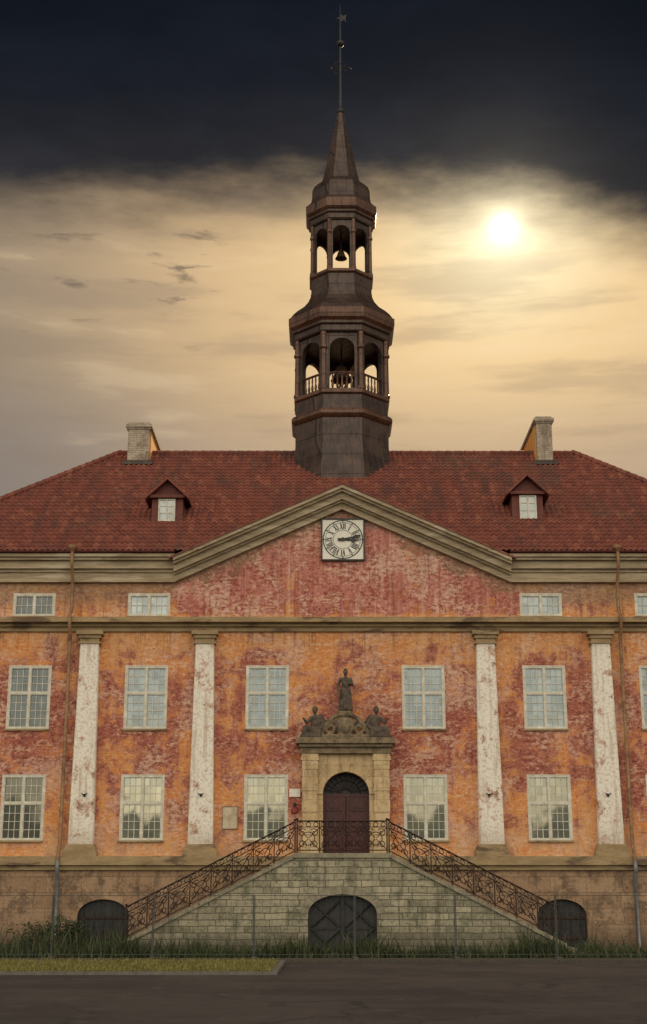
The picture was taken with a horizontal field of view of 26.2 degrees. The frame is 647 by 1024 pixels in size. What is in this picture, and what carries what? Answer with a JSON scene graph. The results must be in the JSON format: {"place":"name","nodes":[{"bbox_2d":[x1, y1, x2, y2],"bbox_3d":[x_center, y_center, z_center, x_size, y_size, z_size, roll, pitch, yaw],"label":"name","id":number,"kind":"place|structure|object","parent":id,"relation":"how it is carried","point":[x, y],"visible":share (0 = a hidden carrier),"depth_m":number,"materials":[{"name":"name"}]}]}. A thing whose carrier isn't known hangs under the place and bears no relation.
{"place":"outdoors","nodes":[
{"label":"outdoors","id":0,"kind":"place"},
{"bbox_2d":[0,957,278,970],"bbox_3d":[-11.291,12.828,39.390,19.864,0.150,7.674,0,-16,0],"label":"grass","id":1,"kind":"structure","parent":0,"point":[153,964],"depth_m":38.88,"materials":[{"name":"green plant"}]},
{"bbox_2d":[0,962,646,1023],"bbox_3d":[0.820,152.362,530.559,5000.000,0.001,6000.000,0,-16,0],"label":"ground","id":2,"kind":"structure","parent":0,"point":[453,993],"depth_m":27.35,"materials":[{"name":"grey asphalt"}]},
{"bbox_2d":[0,960,285,974],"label":"kerb","id":3,"kind":"structure","parent":2,"relation":"on","point":[277,968],"depth_m":35.47,"materials":[{"name":"concrete"}]},
{"bbox_2d":[0,5,646,951],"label":"town hall","id":4,"kind":"structure","parent":2,"relation":"on","point":[460,623],"depth_m":52.45,"materials":[{"name":"paint"}]},
{"bbox_2d":[0,775,45,841],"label":"window","id":5,"kind":"structure","parent":4,"relation":"in","point":[22,797],"depth_m":51.01,"materials":[{"name":"grey glass"}]},
{"bbox_2d":[4,665,51,730],"bbox_3d":[-11.060,6.987,52.113,1.660,2.452,0.220,0,-16,0],"label":"window","id":6,"kind":"structure","parent":4,"relation":"in","point":[29,686],"depth_m":52.12,"materials":[{"name":"grey glass"}]},
{"bbox_2d":[11,593,55,616],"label":"window","id":7,"kind":"structure","parent":4,"relation":"in","point":[24,604],"depth_m":53.11,"materials":[{"name":"grey glass"}]},
{"bbox_2d":[54,544,76,940],"bbox_3d":[-9.580,8.472,51.213,0.331,14.832,0.820,0,-16,0],"label":"downpipe","id":8,"kind":"object","parent":4,"relation":"attached to","point":[72,547],"visible":0.93,"depth_m":51.45,"materials":[{"name":"metal"}]},
{"bbox_2d":[77,899,128,947],"bbox_3d":[-7.909,14.900,49.840,1.846,1.891,0.130,0,-16,0],"label":"cellar door","id":9,"kind":"structure","parent":4,"relation":"in","point":[108,913],"depth_m":49.88,"materials":[{"name":"grey wood"}]},
{"bbox_2d":[118,775,164,841],"bbox_3d":[-6.670,10.891,51.004,1.660,2.441,0.220,0,-16,0],"label":"window","id":10,"kind":"structure","parent":4,"relation":"in","point":[142,797],"depth_m":51.01,"materials":[{"name":"grey glass"}]},
{"bbox_2d":[122,665,167,730],"bbox_3d":[-6.670,6.987,52.113,1.660,2.452,0.220,0,-16,0],"label":"window","id":11,"kind":"structure","parent":4,"relation":"in","point":[146,686],"depth_m":52.12,"materials":[{"name":"grey glass"}]},
{"bbox_2d":[127,593,169,616],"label":"window","id":12,"kind":"structure","parent":4,"relation":"in","point":[139,604],"depth_m":53.11,"materials":[{"name":"grey glass"}]},
{"bbox_2d":[222,806,237,828],"bbox_3d":[-3.428,11.201,50.843,0.559,0.820,0.058,0,-16,0],"label":"wall plaque","id":13,"kind":"object","parent":4,"relation":"attached to","point":[229,817],"depth_m":50.83,"materials":[{"name":"stone"}]},
{"bbox_2d":[243,775,287,841],"bbox_3d":[-2.115,10.891,51.004,1.660,2.441,0.220,0,-16,0],"label":"window","id":14,"kind":"structure","parent":4,"relation":"in","point":[265,797],"depth_m":51.03,"materials":[{"name":"grey glass"}]},
{"bbox_2d":[244,665,288,730],"bbox_3d":[-2.115,6.987,52.113,1.660,2.452,0.220,0,-16,0],"label":"window","id":15,"kind":"structure","parent":4,"relation":"in","point":[267,686],"depth_m":52.12,"materials":[{"name":"grey glass"}]},
{"bbox_2d":[289,789,299,796],"bbox_3d":[-1.059,10.342,51.090,0.400,0.285,0.045,0,-16,0],"label":"wall sign","id":16,"kind":"object","parent":4,"relation":"attached to","point":[294,792],"visible":1,"depth_m":51.08,"materials":[{"name":"white metal"}]},
{"bbox_2d":[291,803,297,813],"bbox_3d":[-1.056,10.876,50.914,0.280,0.396,0.098,0,-16,0],"label":"alarm box","id":17,"kind":"object","parent":4,"relation":"attached to","point":[294,809],"visible":1,"depth_m":50.87,"materials":[{"name":"red metal"}]},
{"bbox_2d":[300,706,326,736],"bbox_3d":[-0.364,7.787,51.383,1.046,1.219,0.509,0,-16,0],"label":"statue","id":18,"kind":"object","parent":4,"relation":"on","point":[314,729],"visible":1,"depth_m":51.24,"materials":[{"name":"stone"}]},
{"bbox_2d":[331,349,350,384],"bbox_3d":[0.820,-6.665,63.222,0.997,1.639,0.997,0,-16,0],"label":"bell","id":19,"kind":"object","parent":4,"relation":"hanging from","point":[341,367],"visible":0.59,"depth_m":63.07,"materials":[{"name":"brown metal"}]},
{"bbox_2d":[335,233,346,261],"bbox_3d":[0.820,-12.420,64.856,0.558,1.403,0.558,0,-16,0],"label":"bell","id":20,"kind":"object","parent":4,"relation":"hanging from","point":[340,256],"visible":1,"depth_m":64.83,"materials":[{"name":"brown metal"}]},
{"bbox_2d":[321,518,364,560],"bbox_3d":[0.750,1.062,53.677,1.690,1.690,0.135,0,-16,0],"label":"wall clock","id":21,"kind":"object","parent":4,"relation":"attached to","point":[342,539],"depth_m":53.65,"materials":[{"name":"white paint"}]},
{"bbox_2d":[337,668,353,710],"bbox_3d":[0.814,6.652,51.778,0.642,1.653,0.403,0,-16,0],"label":"statue","id":22,"kind":"object","parent":4,"relation":"on","point":[345,701],"visible":1,"depth_m":51.63,"materials":[{"name":"stone"}]},
{"bbox_2d":[338,364,354,387],"bbox_3d":[0.970,-5.883,63.468,1.814,2.464,0.171,3,-16,-11],"label":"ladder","id":23,"kind":"object","parent":4,"relation":"on","point":[352,369],"visible":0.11,"depth_m":63.59,"materials":[{"name":"brown wood"}]},
{"bbox_2d":[323,773,369,852],"bbox_3d":[0.820,11.055,50.950,1.820,3.074,0.215,0,-16,0],"label":"door","id":24,"kind":"structure","parent":4,"relation":"in","point":[350,786],"depth_m":50.94,"materials":[{"name":"brown wood"}]},
{"bbox_2d":[364,706,391,736],"bbox_3d":[2.002,7.787,51.383,1.046,1.219,0.509,0,-16,0],"label":"statue","id":25,"kind":"object","parent":4,"relation":"on","point":[372,722],"visible":1,"depth_m":51.24,"materials":[{"name":"stone"}]},
{"bbox_2d":[402,665,446,730],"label":"window","id":26,"kind":"structure","parent":4,"relation":"in","point":[423,686],"depth_m":52.12,"materials":[{"name":"grey glass"}]},
{"bbox_2d":[403,775,448,841],"bbox_3d":[3.755,10.891,51.004,1.660,2.441,0.220,0,-16,0],"label":"window","id":27,"kind":"structure","parent":4,"relation":"in","point":[425,802],"depth_m":51.02,"materials":[{"name":"grey glass"}]},
{"bbox_2d":[519,593,562,616],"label":"window","id":28,"kind":"structure","parent":4,"relation":"in","point":[531,604],"depth_m":53.11,"materials":[{"name":"grey glass"}]},
{"bbox_2d":[522,665,568,730],"bbox_3d":[8.310,6.987,52.113,1.660,2.452,0.220,0,-16,0],"label":"window","id":29,"kind":"structure","parent":4,"relation":"in","point":[544,686],"depth_m":52.12,"materials":[{"name":"grey glass"}]},
{"bbox_2d":[527,775,573,841],"bbox_3d":[8.310,10.891,51.004,1.660,2.441,0.220,0,-16,0],"label":"window","id":30,"kind":"structure","parent":4,"relation":"in","point":[549,797],"depth_m":51.01,"materials":[{"name":"grey glass"}]},
{"bbox_2d":[538,899,586,949],"bbox_3d":[8.560,14.900,49.840,1.759,1.891,0.130,0,-16,0],"label":"cellar door","id":31,"kind":"structure","parent":4,"relation":"in","point":[566,911],"depth_m":49.87,"materials":[{"name":"grey wood"}]},
{"bbox_2d":[613,544,640,947],"bbox_3d":[11.220,8.472,51.213,0.331,14.832,0.820,0,-16,0],"label":"downpipe","id":32,"kind":"object","parent":4,"relation":"attached to","point":[617,547],"visible":0.97,"depth_m":51.27,"materials":[{"name":"metal"}]},
{"bbox_2d":[634,593,646,616],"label":"window","id":33,"kind":"structure","parent":4,"relation":"in","point":[640,599],"depth_m":53.11,"materials":[{"name":"grey glass"}]},
{"bbox_2d":[638,665,646,730],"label":"window","id":34,"kind":"structure","parent":4,"relation":"in","point":[642,668],"depth_m":52.15,"materials":[{"name":"white paint"}]},
{"bbox_2d":[0,958,646,961],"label":"pavement","id":35,"kind":"structure","parent":0,"point":[466,960],"depth_m":44.09,"materials":[{"name":"grey concrete"}]},
{"bbox_2d":[0,895,53,956],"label":"fence panel","id":36,"kind":"object","parent":35,"relation":"on","point":[35,921],"visible":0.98,"depth_m":44.52,"materials":[{"name":"metal"}]},
{"bbox_2d":[47,895,153,959],"bbox_3d":[-7.123,13.333,44.501,3.308,2.030,0.640,0,-16,0],"label":"fence panel","id":37,"kind":"object","parent":35,"relation":"on","point":[52,957],"visible":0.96,"depth_m":44.49,"materials":[{"name":"metal"}]},
{"bbox_2d":[149,895,253,959],"bbox_3d":[-3.891,13.333,44.501,3.308,2.030,0.640,0,-16,0],"label":"fence panel","id":38,"kind":"object","parent":35,"relation":"on","point":[154,957],"visible":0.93,"depth_m":44.49,"materials":[{"name":"metal"}]},
{"bbox_2d":[251,895,354,959],"bbox_3d":[-0.659,13.333,44.501,3.308,2.030,0.640,0,-16,0],"label":"fence panel","id":39,"kind":"object","parent":35,"relation":"on","point":[254,957],"visible":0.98,"depth_m":44.45,"materials":[{"name":"metal"}]},
{"bbox_2d":[352,895,455,959],"bbox_3d":[2.574,13.333,44.501,3.308,2.030,0.640,0,-16,0],"label":"fence panel","id":40,"kind":"object","parent":35,"relation":"on","point":[355,958],"visible":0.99,"depth_m":44.45,"materials":[{"name":"metal"}]},
{"bbox_2d":[453,895,556,959],"bbox_3d":[5.806,13.333,44.501,3.308,2.030,0.640,0,-16,0],"label":"fence panel","id":41,"kind":"object","parent":35,"relation":"on","point":[456,958],"visible":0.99,"depth_m":44.49,"materials":[{"name":"metal"}]},
{"bbox_2d":[554,895,646,959],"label":"fence panel","id":42,"kind":"object","parent":35,"relation":"on","point":[558,957],"visible":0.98,"depth_m":44.48,"materials":[{"name":"metal"}]},
{"bbox_2d":[0,0,646,495],"label":"sky","id":43,"kind":"structure","parent":0,"point":[162,162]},
{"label":"earth strip","id":44,"kind":"structure","parent":0,"visible":0},
{"bbox_2d":[5,912,74,951],"bbox_3d":[-9.726,14.530,47.742,1.562,1.513,2.511,-13,-20,37],"label":"bush","id":45,"kind":"object","parent":44,"relation":"on","point":[31,938],"visible":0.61,"depth_m":47.63,"materials":[{"name":"green plant"}]},
{"bbox_2d":[54,913,93,948],"bbox_3d":[-8.814,14.758,48.466,1.564,1.441,1.458,0,-16,0],"label":"bush","id":46,"kind":"object","parent":44,"relation":"on","point":[78,926],"visible":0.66,"depth_m":48.35,"materials":[{"name":"green plant"}]},
{"bbox_2d":[0,919,646,957],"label":"weeds","id":47,"kind":"object","parent":44,"relation":"on","point":[525,946],"visible":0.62,"depth_m":45.79,"materials":[{"name":"green plant"}]},
{"bbox_2d":[121,853,586,953],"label":"staircase","id":48,"kind":"structure","parent":44,"relation":"on","point":[354,874],"depth_m":47.09,"materials":[{"name":"stone"}]},
{"bbox_2d":[124,819,295,939],"bbox_3d":[-3.845,12.550,47.456,5.830,4.050,0.100,0,-16,0],"label":"stair railing","id":49,"kind":"object","parent":48,"relation":"on","point":[211,871],"visible":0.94,"depth_m":47.46,"materials":[{"name":"metal"}]},
{"bbox_2d":[296,818,387,852],"bbox_3d":[0.640,11.165,47.850,3.200,1.210,0.100,0,-16,0],"label":"stair railing","id":50,"kind":"object","parent":48,"relation":"on","point":[342,828],"visible":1,"depth_m":47.86,"materials":[{"name":"metal"}]},
{"bbox_2d":[308,894,376,952],"bbox_3d":[0.646,14.056,47.227,2.438,2.107,0.220,0,-16,0],"label":"cellar door","id":51,"kind":"structure","parent":48,"relation":"in","point":[323,914],"depth_m":47.25,"materials":[{"name":"black paint"}]},
{"bbox_2d":[388,819,560,939],"bbox_3d":[5.125,12.550,47.456,5.830,4.050,0.100,0,-16,0],"label":"stair railing","id":52,"kind":"object","parent":48,"relation":"on","point":[473,870],"visible":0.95,"depth_m":47.47,"materials":[{"name":"metal"}]}
]}

